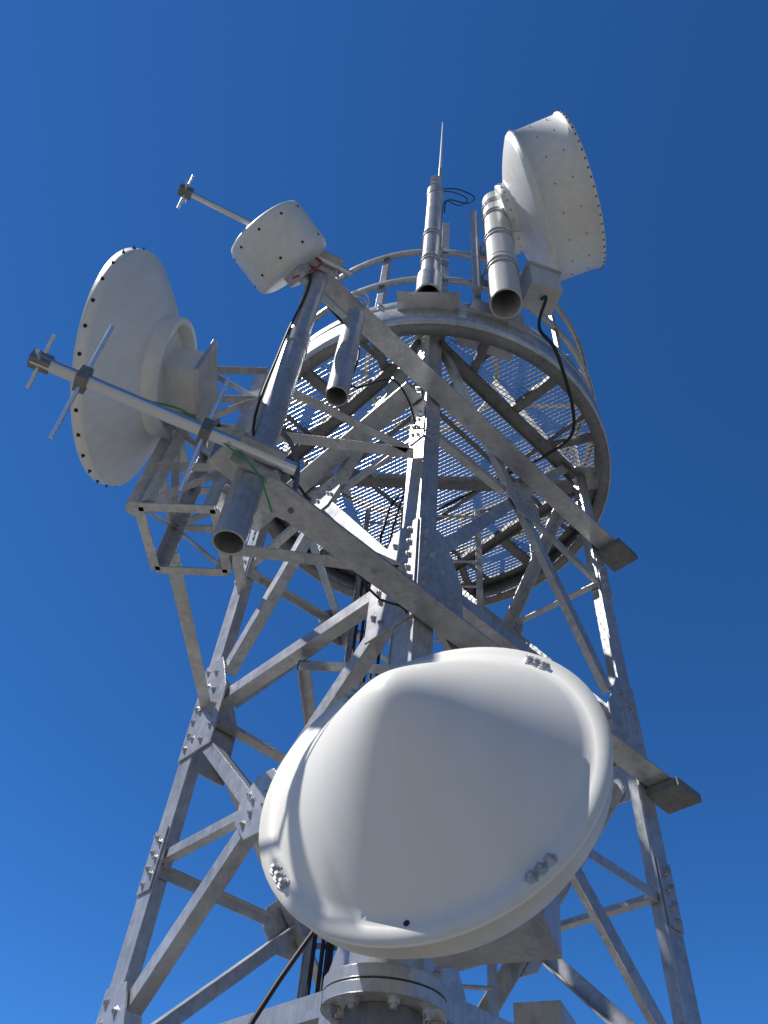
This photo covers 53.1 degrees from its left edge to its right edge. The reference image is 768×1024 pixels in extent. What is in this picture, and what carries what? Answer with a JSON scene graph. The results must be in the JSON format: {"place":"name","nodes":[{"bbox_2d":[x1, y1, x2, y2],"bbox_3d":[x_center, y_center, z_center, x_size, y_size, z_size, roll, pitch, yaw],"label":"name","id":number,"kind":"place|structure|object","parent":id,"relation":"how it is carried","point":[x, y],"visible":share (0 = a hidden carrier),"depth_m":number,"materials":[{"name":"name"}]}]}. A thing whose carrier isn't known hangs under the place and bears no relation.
{"place":"outdoors","nodes":[
{"label":"outdoors","id":0,"kind":"place"},
{"bbox_2d":[0,0,767,1023],"label":"sky","id":1,"kind":"structure","parent":0,"point":[337,109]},
{"label":"ground","id":2,"kind":"structure","parent":0,"visible":0},
{"label":"concrete pad","id":3,"kind":"object","parent":2,"relation":"on","visible":0},
{"bbox_2d":[211,122,562,1023],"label":"mounting pipes","id":4,"kind":"object","parent":3,"relation":"on","point":[359,988],"visible":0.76,"depth_m":3.76,"materials":[{"name":"grey metal"}]},
{"bbox_2d":[25,175,351,490],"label":"antenna support struts","id":5,"kind":"object","parent":4,"relation":"attached to","point":[273,463],"visible":0.9,"depth_m":2.82,"materials":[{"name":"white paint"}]},
{"bbox_2d":[231,200,364,328],"bbox_3d":[-0.447,-1.339,4.333,0.473,0.517,0.814,-33,-60,28],"label":"drum antenna","id":6,"kind":"object","parent":4,"relation":"attached to","point":[277,247],"visible":0.91,"depth_m":4.07,"materials":[{"name":"white paint"}]},
{"bbox_2d":[259,647,613,1023],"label":"dish antenna","id":7,"kind":"object","parent":4,"relation":"attached to","point":[447,809],"visible":1,"depth_m":1.47,"materials":[{"name":"white paint"}]},
{"bbox_2d":[481,109,605,280],"bbox_3d":[1.327,-2.641,6.672,0.948,1.398,1.356,-14,-53,16],"label":"drum antenna","id":8,"kind":"object","parent":4,"relation":"attached to","point":[546,199],"visible":0.89,"depth_m":6.12,"materials":[{"name":"white paint"}]},
{"bbox_2d":[96,335,701,1023],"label":"lattice tower","id":9,"kind":"structure","parent":3,"relation":"on","point":[420,547],"depth_m":4.00,"materials":[{"name":"grey metal"}]},
{"bbox_2d":[125,366,413,709],"bbox_3d":[-0.852,0.103,4.209,1.193,1.206,1.724,37,-56,-23],"label":"support bracket frame","id":10,"kind":"object","parent":9,"relation":"attached to","point":[150,491],"visible":0.56,"depth_m":3.77,"materials":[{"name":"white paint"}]},
{"bbox_2d":[70,245,217,487],"bbox_3d":[-1.157,-0.698,3.799,0.650,1.184,1.170,2,-50,4],"label":"dish antenna","id":11,"kind":"object","parent":10,"relation":"on","point":[149,351],"visible":0.94,"depth_m":3.51,"materials":[{"name":"white paint"}]},
{"bbox_2d":[153,188,575,1023],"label":"cables","id":12,"kind":"object","parent":9,"relation":"attached to","point":[327,956],"visible":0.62,"depth_m":3.82,"materials":[{"name":"black rubber"}]},
{"bbox_2d":[268,249,610,605],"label":"platform","id":13,"kind":"structure","parent":9,"relation":"on","point":[532,346],"depth_m":6.07,"materials":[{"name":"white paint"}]},
{"bbox_2d":[206,258,701,813],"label":"support beams","id":14,"kind":"structure","parent":9,"relation":"attached to","point":[342,544],"depth_m":4.41,"materials":[{"name":"grey metal"}]}
]}

